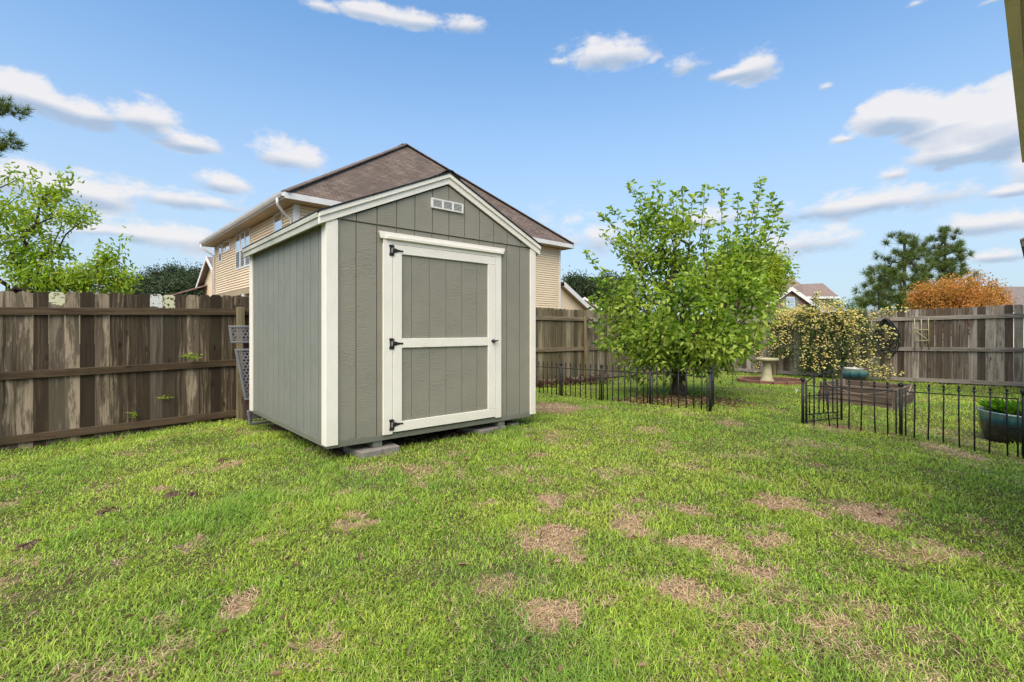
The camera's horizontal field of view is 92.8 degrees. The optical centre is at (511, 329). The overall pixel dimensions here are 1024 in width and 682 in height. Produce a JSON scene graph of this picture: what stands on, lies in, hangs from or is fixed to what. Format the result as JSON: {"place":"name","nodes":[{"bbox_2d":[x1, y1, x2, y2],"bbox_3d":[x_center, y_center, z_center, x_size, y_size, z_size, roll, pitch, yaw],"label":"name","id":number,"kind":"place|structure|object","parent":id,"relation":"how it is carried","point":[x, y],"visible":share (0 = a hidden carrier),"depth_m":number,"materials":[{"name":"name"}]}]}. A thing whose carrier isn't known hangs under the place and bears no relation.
{"place":"outdoors","nodes":[
{"label":"outdoors","id":0,"kind":"place"},
{"bbox_2d":[171,256,211,295],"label":"house","id":1,"kind":"structure","parent":0,"point":[204,282],"depth_m":33.05,"materials":[{"name":"beige paint"}]},
{"bbox_2d":[185,491,198,498],"bbox_3d":[-2.309,1.198,3.522,0.099,0.063,0.094,0,0,0],"label":"soil clump","id":2,"kind":"object","parent":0,"point":[191,494],"visible":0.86,"depth_m":3.50,"materials":[{"name":"brown soil"}]},
{"bbox_2d":[199,143,593,310],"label":"house","id":3,"kind":"structure","parent":0,"point":[402,164],"depth_m":20.52,"materials":[{"name":"beige plastic"}]},
{"bbox_2d":[218,243,221,262],"bbox_3d":[-13.607,-3.561,22.727,0.021,0.852,0.588,0,0,-43],"label":"window","id":4,"kind":"structure","parent":3,"relation":"in","point":[220,245],"depth_m":22.69,"materials":[{"name":"clear glass"}]},
{"bbox_2d":[222,238,229,253],"bbox_3d":[-12.840,-3.751,21.900,0.021,0.524,1.265,0,0,-43],"label":"window","id":5,"kind":"structure","parent":3,"relation":"in","point":[226,248],"depth_m":21.87,"materials":[{"name":"clear glass"}]},
{"bbox_2d":[235,233,239,269],"bbox_3d":[-11.511,-3.277,20.468,0.021,1.506,0.707,0,0,-43],"label":"window","id":6,"kind":"structure","parent":3,"relation":"in","point":[237,237],"depth_m":20.51,"materials":[{"name":"clear glass"}]},
{"bbox_2d":[240,230,244,268],"bbox_3d":[-11.025,-3.277,19.944,0.021,1.506,0.707,0,0,-43],"label":"window","id":7,"kind":"structure","parent":3,"relation":"in","point":[242,234],"depth_m":19.96,"materials":[{"name":"clear glass"}]},
{"bbox_2d":[245,228,249,266],"bbox_3d":[-10.538,-3.277,19.419,0.021,1.506,0.707,0,0,-43],"label":"window","id":8,"kind":"structure","parent":3,"relation":"in","point":[247,232],"depth_m":19.42,"materials":[{"name":"clear glass"}]},
{"bbox_2d":[274,211,281,231],"bbox_3d":[-8.023,-3.518,16.709,0.021,0.988,0.860,0,0,-43],"label":"window","id":9,"kind":"structure","parent":3,"relation":"in","point":[277,220],"depth_m":16.71,"materials":[{"name":"clear glass"}]},
{"bbox_2d":[0,330,1023,681],"bbox_3d":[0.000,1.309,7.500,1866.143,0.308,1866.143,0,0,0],"label":"ground","id":10,"kind":"structure","parent":0,"point":[32,598],"depth_m":2.65,"materials":[{"name":"green plant"}]},
{"bbox_2d":[0,93,34,157],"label":"pine tree","id":11,"kind":"object","parent":10,"relation":"on","point":[4,109],"visible":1,"depth_m":15.04,"materials":[{"name":"green plant"}]},
{"bbox_2d":[10,543,35,553],"bbox_3d":[-2.763,1.237,2.756,0.117,0.053,0.099,0,0,0],"label":"soil clump","id":12,"kind":"object","parent":10,"relation":"on","point":[26,546],"visible":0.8,"depth_m":2.75,"materials":[{"name":"brown soil"}]},
{"bbox_2d":[29,539,41,546],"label":"soil clump","id":13,"kind":"object","parent":10,"relation":"on","point":[36,540],"visible":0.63,"depth_m":2.81,"materials":[{"name":"brown soil"}]},
{"bbox_2d":[0,162,143,296],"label":"young tree","id":14,"kind":"object","parent":10,"relation":"on","point":[59,279],"visible":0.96,"depth_m":8.51,"materials":[{"name":"green plant"}]},
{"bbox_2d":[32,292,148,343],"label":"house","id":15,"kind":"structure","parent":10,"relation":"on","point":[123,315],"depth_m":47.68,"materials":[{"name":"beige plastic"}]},
{"bbox_2d":[94,506,120,518],"bbox_3d":[-2.735,1.226,3.288,0.156,0.065,0.163,0,0,-43],"label":"soil clump","id":16,"kind":"object","parent":10,"relation":"on","point":[106,510],"visible":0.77,"depth_m":3.28,"materials":[{"name":"brown soil"}]},
{"bbox_2d":[106,278,154,295],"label":"distant tree","id":17,"kind":"object","parent":10,"relation":"on","point":[136,293],"visible":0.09,"depth_m":50.12,"materials":[{"name":"green plant"}]},
{"bbox_2d":[134,272,172,292],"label":"distant tree","id":18,"kind":"object","parent":10,"relation":"on","point":[151,282],"visible":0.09,"depth_m":51.28,"materials":[{"name":"green plant"}]},
{"bbox_2d":[137,263,170,280],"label":"distant tree","id":19,"kind":"object","parent":10,"relation":"on","point":[157,272],"visible":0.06,"depth_m":59.17,"materials":[{"name":"green plant"}]},
{"bbox_2d":[134,275,200,296],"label":"distant tree","id":20,"kind":"object","parent":10,"relation":"on","point":[166,288],"visible":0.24,"depth_m":49.28,"materials":[{"name":"green plant"}]},
{"bbox_2d":[162,491,180,499],"bbox_3d":[-2.466,1.206,3.542,0.121,0.059,0.125,0,0,0],"label":"soil clump","id":21,"kind":"object","parent":10,"relation":"on","point":[171,494],"visible":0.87,"depth_m":3.52,"materials":[{"name":"brown soil"}]},
{"bbox_2d":[157,258,187,278],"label":"distant tree","id":22,"kind":"object","parent":10,"relation":"on","point":[168,268],"visible":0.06,"depth_m":61.55,"materials":[{"name":"green plant"}]},
{"bbox_2d":[155,267,198,291],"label":"distant tree","id":23,"kind":"object","parent":10,"relation":"on","point":[181,278],"visible":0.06,"depth_m":51.35,"materials":[{"name":"green plant"}]},
{"bbox_2d":[167,263,201,280],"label":"distant tree","id":24,"kind":"object","parent":10,"relation":"on","point":[177,274],"visible":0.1,"depth_m":59.64,"materials":[{"name":"green plant"}]},
{"bbox_2d":[175,270,202,296],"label":"distant tree","id":25,"kind":"object","parent":10,"relation":"on","point":[194,283],"visible":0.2,"depth_m":50.97,"materials":[{"name":"green plant"}]},
{"bbox_2d":[187,261,203,276],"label":"distant tree","id":26,"kind":"object","parent":10,"relation":"on","point":[196,267],"visible":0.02,"depth_m":60.72,"materials":[{"name":"green plant"}]},
{"bbox_2d":[217,458,228,462],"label":"soil clump","id":27,"kind":"object","parent":10,"relation":"on","point":[221,460],"visible":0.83,"depth_m":4.43,"materials":[{"name":"brown soil"}]},
{"bbox_2d":[228,325,272,424],"bbox_3d":[-3.367,0.593,6.482,0.688,1.295,0.318,0,0,-41],"label":"resin lounger","id":28,"kind":"object","parent":10,"relation":"on","point":[249,415],"visible":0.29,"depth_m":6.41,"materials":[{"name":"grey plastic"}]},
{"bbox_2d":[0,291,697,451],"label":"wooden fence","id":29,"kind":"object","parent":10,"relation":"on","point":[63,368],"visible":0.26,"depth_m":6.41,"materials":[{"name":"brown wood"}]},
{"bbox_2d":[125,412,137,417],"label":"weed","id":30,"kind":"object","parent":29,"relation":"attached to","point":[133,414],"visible":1,"depth_m":6.38,"materials":[{"name":"green plant"}]},
{"bbox_2d":[155,394,173,398],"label":"weed","id":31,"kind":"object","parent":29,"relation":"attached to","point":[163,397],"visible":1,"depth_m":6.61,"materials":[{"name":"green plant"}]},
{"bbox_2d":[181,352,202,359],"bbox_3d":[-4.496,0.369,6.817,0.371,0.122,0.189,0,0,25],"label":"weed","id":32,"kind":"object","parent":29,"relation":"attached to","point":[191,357],"visible":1,"depth_m":6.79,"materials":[{"name":"green plant"}]},
{"bbox_2d":[587,318,597,327],"bbox_3d":[2.026,-0.169,12.319,0.200,0.258,0.260,0,0,-41],"label":"birdhouse","id":33,"kind":"object","parent":29,"relation":"attached to","point":[589,321],"visible":0.59,"depth_m":12.27,"materials":[{"name":"grey wood"}]},
{"bbox_2d":[344,444,381,460],"bbox_3d":[-1.421,1.168,4.635,0.200,0.100,0.380,0,0,-45],"label":"concrete block","id":34,"kind":"object","parent":10,"relation":"on","point":[360,450],"depth_m":4.55,"materials":[{"name":"grey concrete"}]},
{"bbox_2d":[377,440,399,455],"bbox_3d":[-1.277,1.168,4.789,0.200,0.100,0.380,0,0,-38],"label":"concrete block","id":35,"kind":"object","parent":10,"relation":"on","point":[388,447],"depth_m":4.67,"materials":[{"name":"grey concrete"}]},
{"bbox_2d":[242,169,541,448],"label":"storage shed","id":36,"kind":"structure","parent":35,"relation":"on","point":[377,318],"depth_m":4.98,"materials":[{"name":"green paint"}]},
{"bbox_2d":[389,244,498,431],"bbox_3d":[-0.673,0.083,5.120,1.347,1.815,0.091,0,0,-41],"label":"door","id":37,"kind":"structure","parent":36,"relation":"in","point":[442,343],"depth_m":5.08,"materials":[{"name":"grey paint"}]},
{"bbox_2d":[322,420,523,458],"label":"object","id":38,"kind":"object","parent":10,"relation":"on","point":[437,436],"visible":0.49,"depth_m":5.24,"materials":[{"name":"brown plant"}]},
{"bbox_2d":[459,425,493,434],"bbox_3d":[-0.410,1.168,5.612,0.380,0.100,0.200,0,0,44],"label":"concrete block","id":39,"kind":"object","parent":10,"relation":"on","point":[478,428],"depth_m":5.53,"materials":[{"name":"grey concrete"}]},
{"bbox_2d":[480,424,505,430],"bbox_3d":[-0.254,1.168,5.776,0.200,0.100,0.360,0,0,-34],"label":"concrete block","id":40,"kind":"object","parent":10,"relation":"on","point":[494,426],"depth_m":5.65,"materials":[{"name":"grey concrete"}]},
{"bbox_2d":[1,388,1023,681],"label":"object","id":41,"kind":"object","parent":10,"relation":"on","point":[283,616],"visible":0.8,"depth_m":2.43,"materials":[{"name":"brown plant"}]},
{"bbox_2d":[507,421,518,427],"bbox_3d":[0.012,1.155,5.890,0.100,0.070,0.130,0,0,37],"label":"concrete block","id":42,"kind":"object","parent":10,"relation":"on","point":[512,423],"depth_m":5.85,"materials":[{"name":"grey concrete"}]},
{"bbox_2d":[536,372,611,388],"bbox_3d":[1.380,1.262,11.546,2.766,0.458,0.715,0,0,-42],"label":"ground cover","id":43,"kind":"object","parent":10,"relation":"on","point":[572,383],"visible":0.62,"depth_m":11.66,"materials":[{"name":"green plant"}]},
{"bbox_2d":[562,265,591,297],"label":"distant tree","id":44,"kind":"object","parent":10,"relation":"on","point":[568,279],"visible":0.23,"depth_m":57.21,"materials":[{"name":"green plant"}]},
{"bbox_2d":[569,269,608,308],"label":"distant tree","id":45,"kind":"object","parent":10,"relation":"on","point":[585,284],"visible":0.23,"depth_m":56.89,"materials":[{"name":"green plant"}]},
{"bbox_2d":[580,276,621,311],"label":"distant tree","id":46,"kind":"object","parent":10,"relation":"on","point":[599,295],"visible":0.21,"depth_m":57.06,"materials":[{"name":"green plant"}]},
{"bbox_2d":[593,269,622,310],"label":"distant tree","id":47,"kind":"object","parent":10,"relation":"on","point":[607,275],"visible":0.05,"depth_m":59.73,"materials":[{"name":"green plant"}]},
{"bbox_2d":[536,361,711,411],"bbox_3d":[1.547,0.926,8.430,0.064,0.744,4.051,0,0,-39],"label":"iron fence","id":48,"kind":"object","parent":10,"relation":"on","point":[601,383],"visible":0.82,"depth_m":8.03,"materials":[{"name":"black metal"}]},
{"bbox_2d":[613,275,649,311],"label":"distant tree","id":49,"kind":"object","parent":10,"relation":"on","point":[623,291],"visible":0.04,"depth_m":59.13,"materials":[{"name":"green plant"}]},
{"bbox_2d":[612,393,756,407],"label":"leaf litter","id":50,"kind":"object","parent":10,"relation":"on","point":[675,399],"visible":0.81,"depth_m":8.08,"materials":[{"name":"brown plant"}]},
{"bbox_2d":[581,176,795,397],"bbox_3d":[3.219,-0.769,8.920,4.007,4.087,3.430,0,0,0],"label":"leafy tree","id":51,"kind":"object","parent":10,"relation":"on","point":[715,336],"visible":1,"depth_m":8.57,"materials":[{"name":"green plant"}]},
{"bbox_2d":[711,364,714,409],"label":"garden gate","id":52,"kind":"structure","parent":10,"relation":"on","point":[712,388],"depth_m":7.19,"materials":[{"name":"black metal"}]},
{"bbox_2d":[697,234,800,312],"bbox_3d":[8.895,-1.213,19.184,4.305,5.126,3.701,0,0,-29],"label":"bright tree","id":53,"kind":"object","parent":10,"relation":"on","point":[776,271],"visible":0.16,"depth_m":18.43,"materials":[{"name":"green plant"}]},
{"bbox_2d":[748,380,759,383],"bbox_3d":[5.948,1.300,11.988,0.106,0.116,0.260,0,0,-37],"label":"edging brick","id":54,"kind":"object","parent":10,"relation":"on","point":[754,381],"visible":0.58,"depth_m":11.94,"materials":[{"name":"red brick"}]},
{"bbox_2d":[760,381,771,384],"bbox_3d":[6.149,1.299,11.804,0.270,0.116,0.102,0,0,31],"label":"edging brick","id":55,"kind":"object","parent":10,"relation":"on","point":[766,382],"visible":0.58,"depth_m":11.75,"materials":[{"name":"red brick"}]},
{"bbox_2d":[748,379,794,382],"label":"mulch","id":56,"kind":"object","parent":10,"relation":"on","point":[774,380],"visible":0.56,"depth_m":12.71,"materials":[{"name":"brown wood"}]},
{"bbox_2d":[755,358,778,381],"bbox_3d":[6.460,1.020,12.350,0.544,0.600,0.544,0,0,0],"label":"bird bath","id":57,"kind":"object","parent":56,"relation":"on","point":[767,371],"visible":0.95,"depth_m":12.25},
{"bbox_2d":[773,381,785,384],"bbox_3d":[6.415,1.299,11.704,0.277,0.116,0.100,0,0,10],"label":"edging brick","id":58,"kind":"object","parent":10,"relation":"on","point":[779,382],"visible":0.58,"depth_m":11.66,"materials":[{"name":"red brick"}]},
{"bbox_2d":[785,381,797,384],"bbox_3d":[6.705,1.299,11.704,0.277,0.116,0.100,0,0,-10],"label":"edging brick","id":59,"kind":"object","parent":10,"relation":"on","point":[791,382],"visible":0.58,"depth_m":11.66,"materials":[{"name":"red brick"}]},
{"bbox_2d":[805,364,843,421],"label":"garden gate","id":60,"kind":"structure","parent":10,"relation":"on","point":[840,393],"depth_m":6.70,"materials":[{"name":"black metal"}]},
{"bbox_2d":[751,290,913,380],"bbox_3d":[8.338,0.204,13.294,1.174,2.537,4.275,0,0,-40],"label":"climbing rose","id":61,"kind":"object","parent":10,"relation":"on","point":[854,314],"visible":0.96,"depth_m":12.97,"materials":[{"name":"green plant"}]},
{"bbox_2d":[705,304,1023,388],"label":"wooden fence","id":62,"kind":"object","parent":10,"relation":"on","point":[988,324],"visible":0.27,"depth_m":11.66,"materials":[{"name":"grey wood"}]},
{"bbox_2d":[872,319,900,360],"bbox_3d":[9.423,0.241,12.273,0.184,1.086,0.588,0,0,-42],"label":"garden hose","id":63,"kind":"object","parent":62,"relation":"hanging from","point":[891,325],"visible":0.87,"depth_m":12.24,"materials":[{"name":"black rubber"}]},
{"bbox_2d":[914,318,929,349],"bbox_3d":[9.979,0.100,11.880,0.025,0.782,0.300,0,0,-41],"label":"trellis","id":64,"kind":"object","parent":62,"relation":"attached to","point":[921,340],"visible":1,"depth_m":11.87,"materials":[{"name":"brown wood"}]},
{"bbox_2d":[818,379,913,409],"bbox_3d":[6.170,1.125,8.515,1.073,0.390,1.253,0,0,-34],"label":"raised bed","id":65,"kind":"object","parent":10,"relation":"on","point":[880,400],"visible":0.58,"depth_m":8.17,"materials":[{"name":"brown wood"}]},
{"bbox_2d":[839,367,869,380],"bbox_3d":[8.070,1.108,11.500,0.611,0.420,0.611,0,0,0],"label":"planter pot","id":66,"kind":"object","parent":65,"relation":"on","point":[857,373],"visible":0.77,"depth_m":11.29,"materials":[{"name":"teal ceramic"}]},
{"bbox_2d":[843,262,910,314],"bbox_3d":[16.572,-0.831,22.245,2.784,4.361,3.211,0,0,0],"label":"pine tree","id":67,"kind":"object","parent":10,"relation":"on","point":[880,300],"visible":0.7,"depth_m":21.79,"materials":[{"name":"green plant"}]},
{"bbox_2d":[851,231,953,356],"bbox_3d":[19.195,-1.853,24.095,4.352,6.405,4.574,0,0,0],"label":"pine tree","id":68,"kind":"object","parent":10,"relation":"on","point":[907,256],"visible":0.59,"depth_m":23.67,"materials":[{"name":"green plant"}]},
{"bbox_2d":[800,377,1023,458],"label":"iron fence","id":69,"kind":"object","parent":10,"relation":"on","point":[803,379],"visible":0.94,"depth_m":5.77,"materials":[{"name":"black metal"}]},
{"bbox_2d":[826,383,911,393],"bbox_3d":[5.296,0.825,7.447,1.175,0.284,3.257,0,0,41],"label":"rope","id":70,"kind":"object","parent":69,"relation":"attached to","point":[875,393],"visible":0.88,"depth_m":6.81,"materials":[{"name":"brown fabric"}]},
{"bbox_2d":[910,225,994,309],"bbox_3d":[24.142,-2.279,26.912,4.229,7.258,3.950,0,0,-32],"label":"pine tree","id":71,"kind":"object","parent":10,"relation":"on","point":[939,253],"visible":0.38,"depth_m":26.68,"materials":[{"name":"green plant"}]},
{"bbox_2d":[902,265,1023,366],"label":"japanese maple","id":72,"kind":"object","parent":10,"relation":"on","point":[948,295],"visible":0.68,"depth_m":16.61,"materials":[{"name":"orange plant"}]},
{"bbox_2d":[975,407,1020,444],"bbox_3d":[6.031,1.183,5.921,0.611,0.370,0.611,3,3,0],"label":"planter pot","id":73,"kind":"object","parent":10,"relation":"on","point":[998,427],"visible":0.73,"depth_m":5.81,"materials":[{"name":"teal ceramic"}]},
{"bbox_2d":[975,396,1020,414],"bbox_3d":[6.126,0.917,5.934,0.664,0.222,0.697,0,0,0],"label":"potted plant","id":74,"kind":"object","parent":73,"relation":"in","point":[998,405],"visible":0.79,"depth_m":5.93,"materials":[{"name":"green plant"}]},
{"bbox_2d":[0,0,1023,327],"label":"sky","id":75,"kind":"structure","parent":0,"point":[870,120],"materials":[{"name":"blue"}]},
{"bbox_2d":[582,297,601,310],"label":"house","id":76,"kind":"structure","parent":0,"point":[586,300],"depth_m":45.55,"materials":[{"name":"beige plastic"}]},
{"bbox_2d":[710,275,840,343],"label":"house","id":77,"kind":"structure","parent":0,"point":[803,295],"depth_m":41.63,"materials":[{"name":"brick"}]},
{"bbox_2d":[786,297,794,309],"bbox_3d":[22.831,-2.174,39.947,0.697,1.067,0.095,0,0,0],"label":"window","id":78,"kind":"structure","parent":77,"relation":"in","point":[791,299],"depth_m":39.90,"materials":[{"name":"glass"}]},
{"bbox_2d":[934,287,1023,347],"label":"house","id":79,"kind":"structure","parent":0,"point":[1018,292],"depth_m":36.73,"materials":[{"name":"beige plastic"}]},
{"bbox_2d":[1004,0,1023,162],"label":"house eave","id":80,"kind":"object","parent":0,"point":[1014,10],"visible":1,"depth_m":2.64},
{"bbox_2d":[1020,238,1023,256],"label":"house eave","id":81,"kind":"object","parent":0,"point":[1022,242],"visible":1,"depth_m":8.44,"materials":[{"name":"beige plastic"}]}
]}

